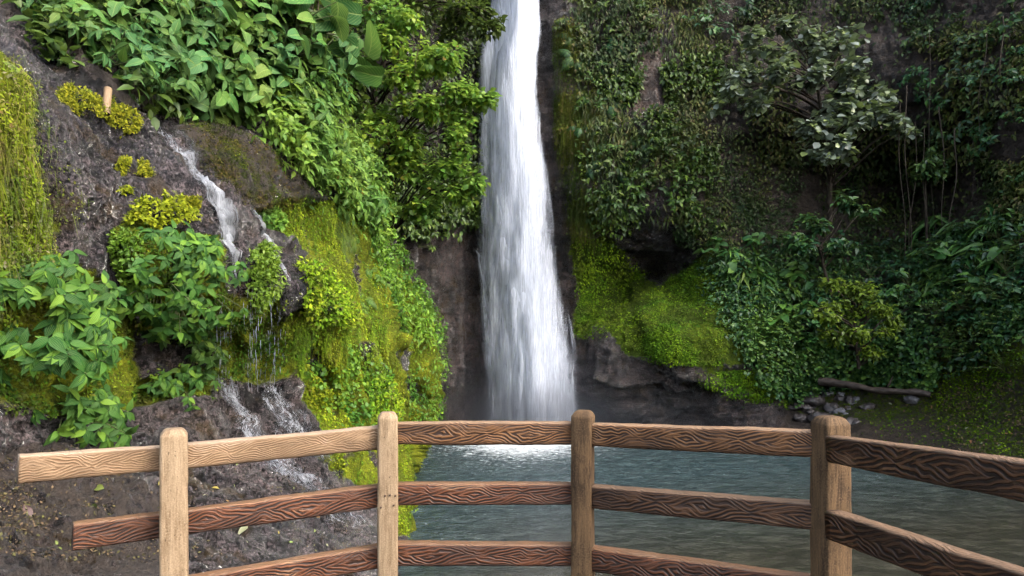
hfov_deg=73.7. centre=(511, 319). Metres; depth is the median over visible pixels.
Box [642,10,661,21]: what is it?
cliff shrub
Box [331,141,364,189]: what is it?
lime shrub
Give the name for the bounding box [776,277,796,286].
dark shrub
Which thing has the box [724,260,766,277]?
leaved plant
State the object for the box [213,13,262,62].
leafy shrub
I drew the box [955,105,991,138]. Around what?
dark shrub
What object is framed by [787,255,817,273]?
dark shrub
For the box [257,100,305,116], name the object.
lime shrub
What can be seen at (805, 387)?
ground cover
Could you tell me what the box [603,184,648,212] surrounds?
cliff shrub
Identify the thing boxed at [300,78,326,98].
leafy shrub
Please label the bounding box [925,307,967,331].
dark shrub
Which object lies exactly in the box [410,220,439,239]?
cliff shrub
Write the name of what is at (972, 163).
dark shrub
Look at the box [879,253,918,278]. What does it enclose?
dark shrub
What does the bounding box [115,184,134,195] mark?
moss cushion
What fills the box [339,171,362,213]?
lime shrub
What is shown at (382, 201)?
lime shrub
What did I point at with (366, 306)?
fern
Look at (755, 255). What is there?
strap leaved plant
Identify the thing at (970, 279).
leaved plant
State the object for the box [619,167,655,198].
cliff shrub
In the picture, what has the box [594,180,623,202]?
cliff shrub
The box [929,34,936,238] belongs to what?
hanging vine
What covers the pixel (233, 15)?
broad leaved plant
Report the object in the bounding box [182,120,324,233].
moss
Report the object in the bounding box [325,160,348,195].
lime shrub
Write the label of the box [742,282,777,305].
strap leaved plant
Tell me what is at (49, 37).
foliage
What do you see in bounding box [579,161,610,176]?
cliff shrub
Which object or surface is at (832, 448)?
rail fence
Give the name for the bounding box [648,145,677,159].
cliff shrub
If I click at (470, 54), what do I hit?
foliage
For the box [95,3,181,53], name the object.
broad leaved plant
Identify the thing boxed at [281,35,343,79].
leafy shrub
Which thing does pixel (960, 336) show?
bank shrub
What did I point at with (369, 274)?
fern
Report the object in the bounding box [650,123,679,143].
cliff shrub
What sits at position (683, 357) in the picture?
moss
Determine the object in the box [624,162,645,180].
cliff shrub
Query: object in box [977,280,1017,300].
bank shrub
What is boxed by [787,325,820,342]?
round leaved shrub
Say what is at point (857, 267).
dark shrub
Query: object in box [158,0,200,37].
broad leaved plant
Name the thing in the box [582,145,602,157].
cliff shrub
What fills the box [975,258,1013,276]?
strap leaved plant
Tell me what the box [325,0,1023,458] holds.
hillside terrain
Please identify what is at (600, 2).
cliff shrub
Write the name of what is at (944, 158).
hanging vine
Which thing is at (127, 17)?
broad leaved plant
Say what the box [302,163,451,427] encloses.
creeper
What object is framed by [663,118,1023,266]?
undergrowth
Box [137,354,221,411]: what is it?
veined bush
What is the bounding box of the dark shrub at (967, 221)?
[944,209,977,234]
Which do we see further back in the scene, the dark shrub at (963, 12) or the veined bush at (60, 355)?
the dark shrub at (963, 12)
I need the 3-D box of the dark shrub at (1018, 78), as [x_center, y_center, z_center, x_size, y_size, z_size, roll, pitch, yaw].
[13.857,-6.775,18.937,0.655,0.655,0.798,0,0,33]
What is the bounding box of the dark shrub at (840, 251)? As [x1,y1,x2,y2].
[808,240,851,265]
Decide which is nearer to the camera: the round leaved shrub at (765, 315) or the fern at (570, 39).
the round leaved shrub at (765, 315)
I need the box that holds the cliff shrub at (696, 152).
[675,146,706,161]
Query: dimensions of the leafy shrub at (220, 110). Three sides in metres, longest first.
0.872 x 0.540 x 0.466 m
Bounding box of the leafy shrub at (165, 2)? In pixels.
[101,0,172,16]
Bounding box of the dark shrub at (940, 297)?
[921,287,948,305]
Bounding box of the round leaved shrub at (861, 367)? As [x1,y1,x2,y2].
[849,361,878,374]
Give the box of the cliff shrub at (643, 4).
[631,0,646,7]
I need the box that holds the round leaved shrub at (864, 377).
[845,375,875,384]
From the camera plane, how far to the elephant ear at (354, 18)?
11.26 m
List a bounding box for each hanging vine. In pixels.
[898,101,905,255]
[904,85,911,250]
[909,123,916,228]
[923,128,931,252]
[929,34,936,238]
[938,107,944,224]
[948,128,956,223]
[969,69,974,212]
[978,32,986,128]
[999,16,1003,89]
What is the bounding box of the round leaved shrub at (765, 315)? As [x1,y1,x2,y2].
[749,308,777,320]
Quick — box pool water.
[398,420,1023,575]
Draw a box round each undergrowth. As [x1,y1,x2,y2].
[379,43,728,247]
[563,0,1023,233]
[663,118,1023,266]
[694,208,1023,402]
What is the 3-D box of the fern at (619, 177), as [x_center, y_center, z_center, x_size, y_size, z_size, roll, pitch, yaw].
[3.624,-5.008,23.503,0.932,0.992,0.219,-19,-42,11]
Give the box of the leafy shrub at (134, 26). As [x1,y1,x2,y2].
[90,0,154,36]
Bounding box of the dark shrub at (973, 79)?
[960,64,1005,100]
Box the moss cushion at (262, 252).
[240,239,289,313]
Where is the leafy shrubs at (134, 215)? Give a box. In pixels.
[121,189,202,229]
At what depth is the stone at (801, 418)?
20.95 m
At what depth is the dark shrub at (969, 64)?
20.30 m
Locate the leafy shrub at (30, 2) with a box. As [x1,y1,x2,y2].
[21,0,92,21]
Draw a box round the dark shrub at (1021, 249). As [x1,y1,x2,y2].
[999,243,1023,264]
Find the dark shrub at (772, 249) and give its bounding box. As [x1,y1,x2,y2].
[739,239,781,259]
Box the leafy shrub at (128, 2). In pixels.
[93,0,150,13]
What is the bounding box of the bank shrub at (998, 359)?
[970,345,1023,371]
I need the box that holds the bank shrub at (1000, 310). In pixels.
[979,296,1022,326]
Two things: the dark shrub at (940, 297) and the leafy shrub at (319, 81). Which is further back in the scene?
the dark shrub at (940, 297)
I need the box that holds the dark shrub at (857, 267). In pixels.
[849,254,893,277]
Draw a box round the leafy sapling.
[806,272,905,368]
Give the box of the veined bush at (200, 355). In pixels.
[154,330,230,378]
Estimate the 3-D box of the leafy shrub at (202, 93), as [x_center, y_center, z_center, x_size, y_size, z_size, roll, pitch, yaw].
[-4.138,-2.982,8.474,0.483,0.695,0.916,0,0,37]
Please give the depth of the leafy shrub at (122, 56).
7.35 m
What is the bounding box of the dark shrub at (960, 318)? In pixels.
[954,309,991,327]
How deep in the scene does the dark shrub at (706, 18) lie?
24.23 m
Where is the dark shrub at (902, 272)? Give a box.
[881,258,924,288]
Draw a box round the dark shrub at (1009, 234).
[991,226,1023,247]
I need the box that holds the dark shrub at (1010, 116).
[999,102,1023,123]
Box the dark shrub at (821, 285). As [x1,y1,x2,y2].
[812,277,834,292]
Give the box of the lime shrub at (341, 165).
[322,151,352,169]
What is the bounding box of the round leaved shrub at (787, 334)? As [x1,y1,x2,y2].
[770,323,794,337]
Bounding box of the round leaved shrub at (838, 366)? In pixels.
[825,350,859,370]
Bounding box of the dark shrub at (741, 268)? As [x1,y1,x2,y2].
[736,259,767,283]
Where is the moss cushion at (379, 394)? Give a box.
[360,371,405,425]
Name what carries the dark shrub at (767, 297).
on the hillside terrain at (607, 380)
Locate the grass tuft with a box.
[333,211,362,264]
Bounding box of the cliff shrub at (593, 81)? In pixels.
[583,71,601,85]
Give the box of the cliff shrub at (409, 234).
[396,221,414,238]
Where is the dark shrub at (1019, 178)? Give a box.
[993,170,1023,195]
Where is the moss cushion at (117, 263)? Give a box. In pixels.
[106,225,151,296]
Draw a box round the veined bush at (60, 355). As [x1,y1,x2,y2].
[0,305,135,392]
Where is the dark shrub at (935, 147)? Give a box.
[927,115,967,153]
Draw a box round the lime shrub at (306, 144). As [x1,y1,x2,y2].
[284,99,334,158]
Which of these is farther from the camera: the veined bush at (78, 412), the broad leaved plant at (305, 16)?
the broad leaved plant at (305, 16)
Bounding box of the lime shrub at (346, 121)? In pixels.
[340,108,350,123]
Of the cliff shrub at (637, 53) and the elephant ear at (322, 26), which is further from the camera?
the cliff shrub at (637, 53)
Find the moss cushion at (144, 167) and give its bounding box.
[133,157,156,178]
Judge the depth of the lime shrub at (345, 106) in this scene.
11.19 m
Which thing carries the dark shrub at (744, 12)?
on the hillside terrain at (607, 380)
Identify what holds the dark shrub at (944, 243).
on the hillside terrain at (607, 380)
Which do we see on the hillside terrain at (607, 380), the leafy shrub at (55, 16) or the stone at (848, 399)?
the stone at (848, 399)
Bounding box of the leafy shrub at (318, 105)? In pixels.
[307,98,334,130]
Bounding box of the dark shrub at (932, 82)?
[913,65,945,105]
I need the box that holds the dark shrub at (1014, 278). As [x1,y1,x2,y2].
[1002,265,1023,283]
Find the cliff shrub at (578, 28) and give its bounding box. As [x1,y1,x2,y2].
[552,16,586,31]
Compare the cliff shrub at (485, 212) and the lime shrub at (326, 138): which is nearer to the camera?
the lime shrub at (326, 138)
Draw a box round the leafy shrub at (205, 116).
[171,70,214,121]
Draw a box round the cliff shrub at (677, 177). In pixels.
[664,158,698,186]
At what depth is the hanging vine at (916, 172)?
20.98 m
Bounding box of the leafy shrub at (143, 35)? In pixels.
[104,14,153,42]
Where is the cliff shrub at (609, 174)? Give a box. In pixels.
[595,157,631,177]
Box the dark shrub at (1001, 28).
[988,9,1023,43]
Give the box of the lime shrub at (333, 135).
[317,93,339,140]
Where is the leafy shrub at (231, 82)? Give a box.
[184,30,242,106]
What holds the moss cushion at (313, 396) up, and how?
on the cliff terrain at (92, 148)
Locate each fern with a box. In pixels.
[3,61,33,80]
[350,239,356,253]
[359,292,376,310]
[360,301,368,313]
[366,267,378,279]
[369,234,376,255]
[375,273,381,283]
[554,32,574,45]
[555,49,584,76]
[566,123,591,137]
[584,51,607,66]
[585,160,599,180]
[596,137,616,151]
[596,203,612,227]
[600,34,628,56]
[603,94,626,119]
[617,167,625,181]
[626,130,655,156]
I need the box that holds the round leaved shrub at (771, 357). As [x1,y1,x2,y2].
[751,350,780,361]
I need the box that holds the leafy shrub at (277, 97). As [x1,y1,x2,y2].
[255,93,298,109]
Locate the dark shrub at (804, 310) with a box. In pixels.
[800,286,846,315]
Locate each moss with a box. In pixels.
[0,52,92,327]
[0,222,301,420]
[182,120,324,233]
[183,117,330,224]
[274,194,443,536]
[551,15,611,269]
[572,236,1023,457]
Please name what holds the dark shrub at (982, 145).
on the hillside terrain at (607, 380)
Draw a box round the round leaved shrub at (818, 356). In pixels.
[803,351,820,358]
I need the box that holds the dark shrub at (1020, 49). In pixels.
[996,45,1023,64]
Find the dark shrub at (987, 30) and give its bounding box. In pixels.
[978,15,1016,37]
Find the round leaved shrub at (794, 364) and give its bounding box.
[777,359,796,371]
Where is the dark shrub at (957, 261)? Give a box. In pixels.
[948,246,994,276]
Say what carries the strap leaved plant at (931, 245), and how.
on the hillside terrain at (607, 380)
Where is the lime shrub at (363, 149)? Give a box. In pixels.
[353,138,371,162]
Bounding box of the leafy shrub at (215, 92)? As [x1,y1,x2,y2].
[207,86,227,105]
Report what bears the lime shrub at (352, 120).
on the cliff terrain at (92, 148)
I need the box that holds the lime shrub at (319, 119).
[292,82,331,129]
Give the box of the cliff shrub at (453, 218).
[438,206,465,222]
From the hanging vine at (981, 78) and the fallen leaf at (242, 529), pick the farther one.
the hanging vine at (981, 78)
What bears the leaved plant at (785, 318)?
on the hillside terrain at (607, 380)
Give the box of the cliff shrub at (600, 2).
[596,0,621,10]
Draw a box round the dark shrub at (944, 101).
[927,95,951,112]
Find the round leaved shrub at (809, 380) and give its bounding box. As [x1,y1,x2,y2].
[805,376,817,389]
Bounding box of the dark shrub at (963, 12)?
[944,10,965,29]
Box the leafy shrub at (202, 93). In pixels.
[156,45,206,103]
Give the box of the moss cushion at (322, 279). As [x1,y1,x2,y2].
[293,254,362,332]
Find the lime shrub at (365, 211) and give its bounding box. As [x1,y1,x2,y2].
[350,172,379,219]
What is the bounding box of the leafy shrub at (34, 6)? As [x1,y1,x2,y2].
[31,4,64,38]
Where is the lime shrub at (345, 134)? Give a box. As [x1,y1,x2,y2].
[315,111,350,140]
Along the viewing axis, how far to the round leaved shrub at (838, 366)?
21.07 m
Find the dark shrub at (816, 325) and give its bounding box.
[807,307,837,334]
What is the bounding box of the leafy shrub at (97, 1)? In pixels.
[92,0,108,19]
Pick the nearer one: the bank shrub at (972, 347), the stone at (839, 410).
the bank shrub at (972, 347)
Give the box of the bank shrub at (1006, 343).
[969,324,1018,348]
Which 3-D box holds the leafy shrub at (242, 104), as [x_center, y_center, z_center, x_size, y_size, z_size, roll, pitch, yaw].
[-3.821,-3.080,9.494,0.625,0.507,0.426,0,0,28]
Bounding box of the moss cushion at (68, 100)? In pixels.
[55,79,144,138]
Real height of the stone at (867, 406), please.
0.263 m
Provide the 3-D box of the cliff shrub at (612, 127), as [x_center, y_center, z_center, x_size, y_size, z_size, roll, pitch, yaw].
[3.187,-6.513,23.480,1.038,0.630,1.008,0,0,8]
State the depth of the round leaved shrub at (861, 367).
20.89 m
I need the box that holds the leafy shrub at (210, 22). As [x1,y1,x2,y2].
[194,1,235,41]
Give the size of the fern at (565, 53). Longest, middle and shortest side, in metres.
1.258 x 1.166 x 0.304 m
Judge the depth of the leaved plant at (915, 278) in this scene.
20.66 m
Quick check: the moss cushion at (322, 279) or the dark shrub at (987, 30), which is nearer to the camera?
the moss cushion at (322, 279)
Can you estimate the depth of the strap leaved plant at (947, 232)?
20.44 m
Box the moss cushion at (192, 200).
[179,192,202,212]
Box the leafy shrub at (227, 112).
[210,90,240,118]
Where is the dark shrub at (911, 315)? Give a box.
[881,308,930,333]
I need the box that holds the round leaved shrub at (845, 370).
[836,367,865,376]
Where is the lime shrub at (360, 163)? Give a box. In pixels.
[349,155,368,201]
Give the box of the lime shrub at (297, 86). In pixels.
[254,77,304,108]
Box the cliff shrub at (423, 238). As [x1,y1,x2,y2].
[407,233,435,252]
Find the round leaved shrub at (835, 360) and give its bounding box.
[814,353,840,369]
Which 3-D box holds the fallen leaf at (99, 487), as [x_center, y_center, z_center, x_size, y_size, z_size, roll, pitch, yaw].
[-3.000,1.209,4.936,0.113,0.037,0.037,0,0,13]
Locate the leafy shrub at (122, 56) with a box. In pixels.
[74,31,130,83]
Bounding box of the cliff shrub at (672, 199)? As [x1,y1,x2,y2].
[658,179,696,212]
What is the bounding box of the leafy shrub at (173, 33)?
[147,2,203,96]
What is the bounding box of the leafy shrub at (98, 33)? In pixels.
[60,9,114,64]
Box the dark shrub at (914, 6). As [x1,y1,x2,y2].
[903,0,931,20]
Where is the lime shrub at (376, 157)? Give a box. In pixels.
[366,153,393,177]
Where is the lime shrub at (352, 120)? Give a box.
[337,107,361,145]
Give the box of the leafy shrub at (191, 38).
[150,13,218,55]
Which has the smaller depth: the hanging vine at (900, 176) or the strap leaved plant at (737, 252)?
the hanging vine at (900, 176)
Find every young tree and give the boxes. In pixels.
[775,189,886,298]
[906,151,952,247]
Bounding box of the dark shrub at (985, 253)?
[976,240,1017,274]
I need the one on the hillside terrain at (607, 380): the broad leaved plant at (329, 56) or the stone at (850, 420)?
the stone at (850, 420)
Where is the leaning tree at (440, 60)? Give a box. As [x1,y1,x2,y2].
[327,0,501,230]
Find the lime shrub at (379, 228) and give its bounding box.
[371,193,392,236]
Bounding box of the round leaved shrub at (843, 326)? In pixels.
[822,315,860,334]
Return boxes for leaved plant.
[66,0,153,36]
[84,0,146,19]
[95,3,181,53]
[101,18,170,77]
[130,0,190,31]
[134,0,230,23]
[146,26,215,90]
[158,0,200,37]
[184,0,265,21]
[185,13,256,111]
[185,52,253,126]
[195,0,254,33]
[195,25,254,77]
[204,27,282,106]
[212,17,253,93]
[217,3,264,15]
[234,57,255,101]
[247,51,297,109]
[250,0,293,38]
[260,50,306,76]
[261,21,301,77]
[277,3,328,73]
[280,38,322,69]
[286,13,324,48]
[298,22,335,68]
[302,55,347,105]
[325,30,357,73]
[693,236,727,257]
[710,244,750,262]
[712,260,730,276]
[720,272,738,287]
[721,271,752,289]
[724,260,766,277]
[741,232,771,251]
[742,263,778,287]
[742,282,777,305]
[745,242,773,268]
[758,304,791,326]
[769,260,804,272]
[777,277,801,300]
[780,262,817,288]
[793,301,829,327]
[804,281,824,298]
[884,283,909,297]
[905,249,928,264]
[905,273,919,286]
[906,224,937,249]
[907,273,942,296]
[909,258,928,276]
[909,292,936,312]
[912,211,955,238]
[916,242,938,255]
[918,269,938,288]
[925,261,949,281]
[930,240,975,262]
[931,272,983,293]
[932,221,969,249]
[942,267,968,278]
[945,284,980,310]
[946,240,982,262]
[947,254,987,277]
[952,239,993,275]
[963,223,1000,246]
[966,214,1009,241]
[973,203,1002,219]
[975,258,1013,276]
[980,241,1017,266]
[987,245,1020,273]
[989,212,1022,240]
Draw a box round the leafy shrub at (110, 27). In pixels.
[71,10,147,42]
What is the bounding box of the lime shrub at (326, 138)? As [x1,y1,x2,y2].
[312,125,331,156]
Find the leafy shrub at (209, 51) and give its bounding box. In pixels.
[181,34,222,67]
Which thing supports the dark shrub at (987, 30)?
on the hillside terrain at (607, 380)
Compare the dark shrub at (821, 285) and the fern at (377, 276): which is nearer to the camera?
the fern at (377, 276)
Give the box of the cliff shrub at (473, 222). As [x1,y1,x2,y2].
[459,211,483,226]
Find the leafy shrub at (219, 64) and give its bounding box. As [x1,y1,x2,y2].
[193,42,227,91]
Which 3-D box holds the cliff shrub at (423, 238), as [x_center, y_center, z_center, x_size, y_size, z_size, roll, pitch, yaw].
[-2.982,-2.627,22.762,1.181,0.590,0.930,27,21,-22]
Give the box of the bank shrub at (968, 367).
[952,358,986,372]
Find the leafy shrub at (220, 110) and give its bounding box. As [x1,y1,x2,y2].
[190,90,223,116]
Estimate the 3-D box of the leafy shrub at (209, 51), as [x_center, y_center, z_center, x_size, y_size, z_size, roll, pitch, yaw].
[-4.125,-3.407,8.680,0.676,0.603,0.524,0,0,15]
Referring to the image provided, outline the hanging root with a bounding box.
[414,37,417,79]
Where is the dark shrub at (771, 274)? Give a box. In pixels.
[762,267,776,278]
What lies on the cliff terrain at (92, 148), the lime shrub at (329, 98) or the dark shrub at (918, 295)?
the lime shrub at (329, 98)
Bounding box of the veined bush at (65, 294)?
[0,249,128,330]
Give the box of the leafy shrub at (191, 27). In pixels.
[147,1,203,45]
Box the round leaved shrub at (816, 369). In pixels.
[792,356,821,370]
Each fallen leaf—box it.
[22,504,32,516]
[94,484,103,490]
[238,526,247,533]
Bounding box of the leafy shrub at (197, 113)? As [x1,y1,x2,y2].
[175,53,206,117]
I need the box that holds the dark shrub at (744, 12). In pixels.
[732,0,760,26]
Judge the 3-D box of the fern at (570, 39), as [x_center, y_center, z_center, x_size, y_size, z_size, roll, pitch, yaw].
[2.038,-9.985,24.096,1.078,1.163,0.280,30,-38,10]
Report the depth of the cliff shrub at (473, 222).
23.67 m
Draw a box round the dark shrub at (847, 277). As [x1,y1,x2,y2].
[833,263,873,284]
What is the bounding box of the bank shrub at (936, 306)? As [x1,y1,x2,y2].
[913,296,968,318]
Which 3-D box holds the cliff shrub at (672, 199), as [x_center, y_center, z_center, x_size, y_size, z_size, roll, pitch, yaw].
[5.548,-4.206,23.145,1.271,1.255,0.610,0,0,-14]
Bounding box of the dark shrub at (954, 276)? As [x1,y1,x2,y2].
[939,267,965,286]
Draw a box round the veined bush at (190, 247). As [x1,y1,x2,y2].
[117,219,248,349]
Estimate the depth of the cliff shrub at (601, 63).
23.82 m
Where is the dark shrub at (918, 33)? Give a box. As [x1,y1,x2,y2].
[898,25,933,57]
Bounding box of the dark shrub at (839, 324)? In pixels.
[835,309,846,328]
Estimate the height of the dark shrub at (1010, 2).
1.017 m
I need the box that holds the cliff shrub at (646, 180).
[640,166,664,183]
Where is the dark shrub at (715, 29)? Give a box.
[705,22,740,44]
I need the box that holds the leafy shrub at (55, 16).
[33,4,94,46]
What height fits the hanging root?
1.038 m
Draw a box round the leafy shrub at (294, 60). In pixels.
[254,10,307,72]
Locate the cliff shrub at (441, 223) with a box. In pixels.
[432,215,446,226]
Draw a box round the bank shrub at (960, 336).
[926,326,968,351]
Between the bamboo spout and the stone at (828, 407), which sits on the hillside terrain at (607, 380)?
the stone at (828, 407)
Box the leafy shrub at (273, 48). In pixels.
[247,18,285,80]
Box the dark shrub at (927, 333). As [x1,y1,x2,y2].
[919,328,942,345]
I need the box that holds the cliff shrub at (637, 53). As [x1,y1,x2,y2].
[622,51,644,62]
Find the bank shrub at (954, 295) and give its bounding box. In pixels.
[934,289,984,313]
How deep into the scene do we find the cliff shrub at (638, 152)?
23.21 m
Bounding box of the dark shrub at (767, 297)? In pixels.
[763,288,777,302]
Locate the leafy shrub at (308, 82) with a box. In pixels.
[275,48,313,91]
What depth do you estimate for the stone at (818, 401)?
21.40 m
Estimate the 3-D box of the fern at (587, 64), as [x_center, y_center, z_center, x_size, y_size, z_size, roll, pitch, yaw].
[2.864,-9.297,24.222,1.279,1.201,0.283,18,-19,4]
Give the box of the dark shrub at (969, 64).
[942,56,985,87]
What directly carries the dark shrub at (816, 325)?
on the hillside terrain at (607, 380)
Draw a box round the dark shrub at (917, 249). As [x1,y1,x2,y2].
[897,240,947,268]
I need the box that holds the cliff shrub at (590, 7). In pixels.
[575,0,595,12]
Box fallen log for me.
[818,377,930,397]
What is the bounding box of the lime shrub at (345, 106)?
[307,74,347,109]
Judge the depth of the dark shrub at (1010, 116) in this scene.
18.72 m
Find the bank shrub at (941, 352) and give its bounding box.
[916,336,953,356]
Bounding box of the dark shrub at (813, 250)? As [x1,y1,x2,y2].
[801,242,826,256]
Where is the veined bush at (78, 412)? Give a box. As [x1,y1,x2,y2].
[31,384,138,448]
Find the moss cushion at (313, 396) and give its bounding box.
[302,381,333,411]
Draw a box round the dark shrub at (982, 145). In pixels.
[967,122,1000,157]
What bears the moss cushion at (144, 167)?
on the cliff terrain at (92, 148)
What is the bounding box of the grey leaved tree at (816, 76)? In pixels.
[705,12,923,224]
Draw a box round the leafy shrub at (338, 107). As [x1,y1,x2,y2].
[319,94,339,116]
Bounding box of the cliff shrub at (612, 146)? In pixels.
[602,144,635,160]
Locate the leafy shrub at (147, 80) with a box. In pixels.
[114,53,164,93]
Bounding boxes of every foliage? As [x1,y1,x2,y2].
[0,0,343,161]
[233,55,401,240]
[329,0,492,241]
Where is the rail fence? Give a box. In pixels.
[16,409,1023,575]
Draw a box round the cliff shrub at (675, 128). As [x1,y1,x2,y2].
[669,123,701,148]
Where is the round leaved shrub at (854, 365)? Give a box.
[838,357,872,367]
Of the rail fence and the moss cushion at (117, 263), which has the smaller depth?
the rail fence
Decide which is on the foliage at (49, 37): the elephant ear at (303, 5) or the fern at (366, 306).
the elephant ear at (303, 5)
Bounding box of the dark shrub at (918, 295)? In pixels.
[895,286,942,312]
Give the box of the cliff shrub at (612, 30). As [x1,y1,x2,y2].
[603,19,623,37]
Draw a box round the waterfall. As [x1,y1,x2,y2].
[479,0,573,420]
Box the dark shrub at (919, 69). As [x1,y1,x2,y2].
[896,65,928,87]
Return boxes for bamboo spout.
[101,86,111,115]
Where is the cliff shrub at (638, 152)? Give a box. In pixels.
[626,135,658,156]
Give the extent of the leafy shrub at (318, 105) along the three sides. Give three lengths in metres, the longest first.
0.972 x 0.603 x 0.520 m
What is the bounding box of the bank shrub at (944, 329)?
[932,319,957,336]
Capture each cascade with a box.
[176,149,239,275]
[220,288,280,390]
[228,390,316,481]
[249,389,350,512]
[261,221,286,274]
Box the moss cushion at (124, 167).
[114,154,132,175]
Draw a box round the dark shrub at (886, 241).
[881,231,924,259]
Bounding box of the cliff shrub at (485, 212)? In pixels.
[472,193,489,214]
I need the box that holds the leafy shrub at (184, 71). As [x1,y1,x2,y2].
[141,40,200,99]
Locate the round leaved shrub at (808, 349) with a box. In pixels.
[789,341,815,356]
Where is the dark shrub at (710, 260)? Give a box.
[707,253,729,266]
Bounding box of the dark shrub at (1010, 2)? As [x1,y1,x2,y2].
[1001,0,1019,10]
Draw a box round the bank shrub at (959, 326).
[938,313,978,338]
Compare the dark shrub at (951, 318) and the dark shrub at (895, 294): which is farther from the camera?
the dark shrub at (895, 294)
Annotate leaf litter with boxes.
[0,377,1023,563]
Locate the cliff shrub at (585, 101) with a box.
[574,89,607,110]
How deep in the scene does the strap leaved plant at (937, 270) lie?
19.94 m
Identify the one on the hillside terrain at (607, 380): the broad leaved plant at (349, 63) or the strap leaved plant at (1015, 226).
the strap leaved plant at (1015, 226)
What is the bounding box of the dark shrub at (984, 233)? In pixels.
[974,206,1023,239]
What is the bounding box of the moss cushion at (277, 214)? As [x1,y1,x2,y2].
[254,205,288,231]
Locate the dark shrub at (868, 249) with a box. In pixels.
[855,240,888,261]
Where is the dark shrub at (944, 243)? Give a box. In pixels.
[911,235,960,258]
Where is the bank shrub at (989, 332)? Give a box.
[967,317,993,336]
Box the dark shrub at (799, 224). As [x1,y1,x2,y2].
[792,215,828,238]
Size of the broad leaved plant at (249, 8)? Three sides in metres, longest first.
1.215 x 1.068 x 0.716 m
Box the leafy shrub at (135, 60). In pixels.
[92,20,160,75]
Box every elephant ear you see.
[283,0,348,41]
[284,0,313,15]
[306,8,335,34]
[320,0,363,57]
[337,20,384,87]
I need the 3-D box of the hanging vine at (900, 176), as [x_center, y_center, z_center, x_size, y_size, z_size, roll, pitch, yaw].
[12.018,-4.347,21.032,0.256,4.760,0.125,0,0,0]
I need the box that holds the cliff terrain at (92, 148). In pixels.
[0,0,445,575]
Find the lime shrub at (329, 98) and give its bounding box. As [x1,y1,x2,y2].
[307,72,342,113]
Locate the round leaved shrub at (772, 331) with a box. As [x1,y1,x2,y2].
[755,321,779,334]
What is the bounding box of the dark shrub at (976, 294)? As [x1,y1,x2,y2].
[963,268,1017,298]
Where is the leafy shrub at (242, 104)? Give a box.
[236,96,257,111]
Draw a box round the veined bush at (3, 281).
[0,271,10,310]
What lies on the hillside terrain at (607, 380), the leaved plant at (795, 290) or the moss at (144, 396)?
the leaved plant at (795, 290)
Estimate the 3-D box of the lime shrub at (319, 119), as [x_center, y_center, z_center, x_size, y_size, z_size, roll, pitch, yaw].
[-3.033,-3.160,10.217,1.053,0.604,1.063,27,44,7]
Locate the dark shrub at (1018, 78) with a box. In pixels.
[1000,67,1023,87]
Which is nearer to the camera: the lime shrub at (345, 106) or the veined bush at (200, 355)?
the veined bush at (200, 355)
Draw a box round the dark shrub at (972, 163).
[968,153,983,166]
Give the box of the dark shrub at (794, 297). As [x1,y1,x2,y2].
[785,286,829,305]
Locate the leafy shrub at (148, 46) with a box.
[128,36,177,93]
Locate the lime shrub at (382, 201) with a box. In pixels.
[350,173,388,207]
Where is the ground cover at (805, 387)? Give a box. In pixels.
[704,265,942,407]
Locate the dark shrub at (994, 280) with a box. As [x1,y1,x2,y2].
[976,260,1023,305]
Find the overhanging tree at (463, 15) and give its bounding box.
[380,0,508,49]
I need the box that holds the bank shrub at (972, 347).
[944,335,986,357]
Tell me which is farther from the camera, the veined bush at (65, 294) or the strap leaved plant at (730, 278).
the strap leaved plant at (730, 278)
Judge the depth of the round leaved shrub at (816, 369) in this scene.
21.20 m
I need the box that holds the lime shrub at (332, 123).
[323,114,335,149]
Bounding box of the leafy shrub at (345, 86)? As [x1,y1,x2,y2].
[323,58,356,102]
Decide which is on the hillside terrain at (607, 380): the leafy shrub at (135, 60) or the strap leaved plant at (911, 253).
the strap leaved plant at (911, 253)
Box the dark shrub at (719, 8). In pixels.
[705,0,732,15]
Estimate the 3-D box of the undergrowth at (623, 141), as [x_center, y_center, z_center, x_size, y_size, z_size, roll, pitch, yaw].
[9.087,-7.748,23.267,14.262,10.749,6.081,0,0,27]
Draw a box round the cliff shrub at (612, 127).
[594,122,619,136]
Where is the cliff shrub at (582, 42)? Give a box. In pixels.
[574,36,595,57]
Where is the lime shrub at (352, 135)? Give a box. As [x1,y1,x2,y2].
[341,133,359,146]
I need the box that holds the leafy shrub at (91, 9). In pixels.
[50,0,106,42]
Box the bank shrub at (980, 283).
[950,275,1004,304]
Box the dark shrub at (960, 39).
[950,33,976,57]
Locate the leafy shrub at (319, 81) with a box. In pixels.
[309,67,326,85]
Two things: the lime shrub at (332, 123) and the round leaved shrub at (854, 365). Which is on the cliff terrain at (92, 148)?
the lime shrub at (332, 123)
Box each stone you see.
[790,401,803,410]
[792,413,807,422]
[799,391,824,407]
[802,404,813,412]
[806,411,829,421]
[821,389,833,396]
[822,402,839,412]
[832,407,844,413]
[833,395,844,401]
[844,396,853,403]
[846,417,857,425]
[852,419,859,424]
[858,404,874,409]
[903,396,918,403]
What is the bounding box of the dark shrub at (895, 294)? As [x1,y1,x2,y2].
[875,283,912,302]
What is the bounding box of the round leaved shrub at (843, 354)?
[829,348,854,358]
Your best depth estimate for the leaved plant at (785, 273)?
22.17 m
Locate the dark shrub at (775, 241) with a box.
[767,231,791,257]
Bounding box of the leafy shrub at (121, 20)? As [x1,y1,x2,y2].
[109,15,164,91]
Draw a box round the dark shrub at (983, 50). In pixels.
[968,36,995,54]
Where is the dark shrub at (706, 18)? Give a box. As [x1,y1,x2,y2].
[680,8,713,29]
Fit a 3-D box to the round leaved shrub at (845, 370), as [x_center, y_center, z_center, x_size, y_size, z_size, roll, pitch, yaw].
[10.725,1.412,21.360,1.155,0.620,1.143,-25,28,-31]
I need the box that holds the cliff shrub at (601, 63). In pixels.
[595,61,616,73]
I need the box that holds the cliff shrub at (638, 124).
[633,117,657,136]

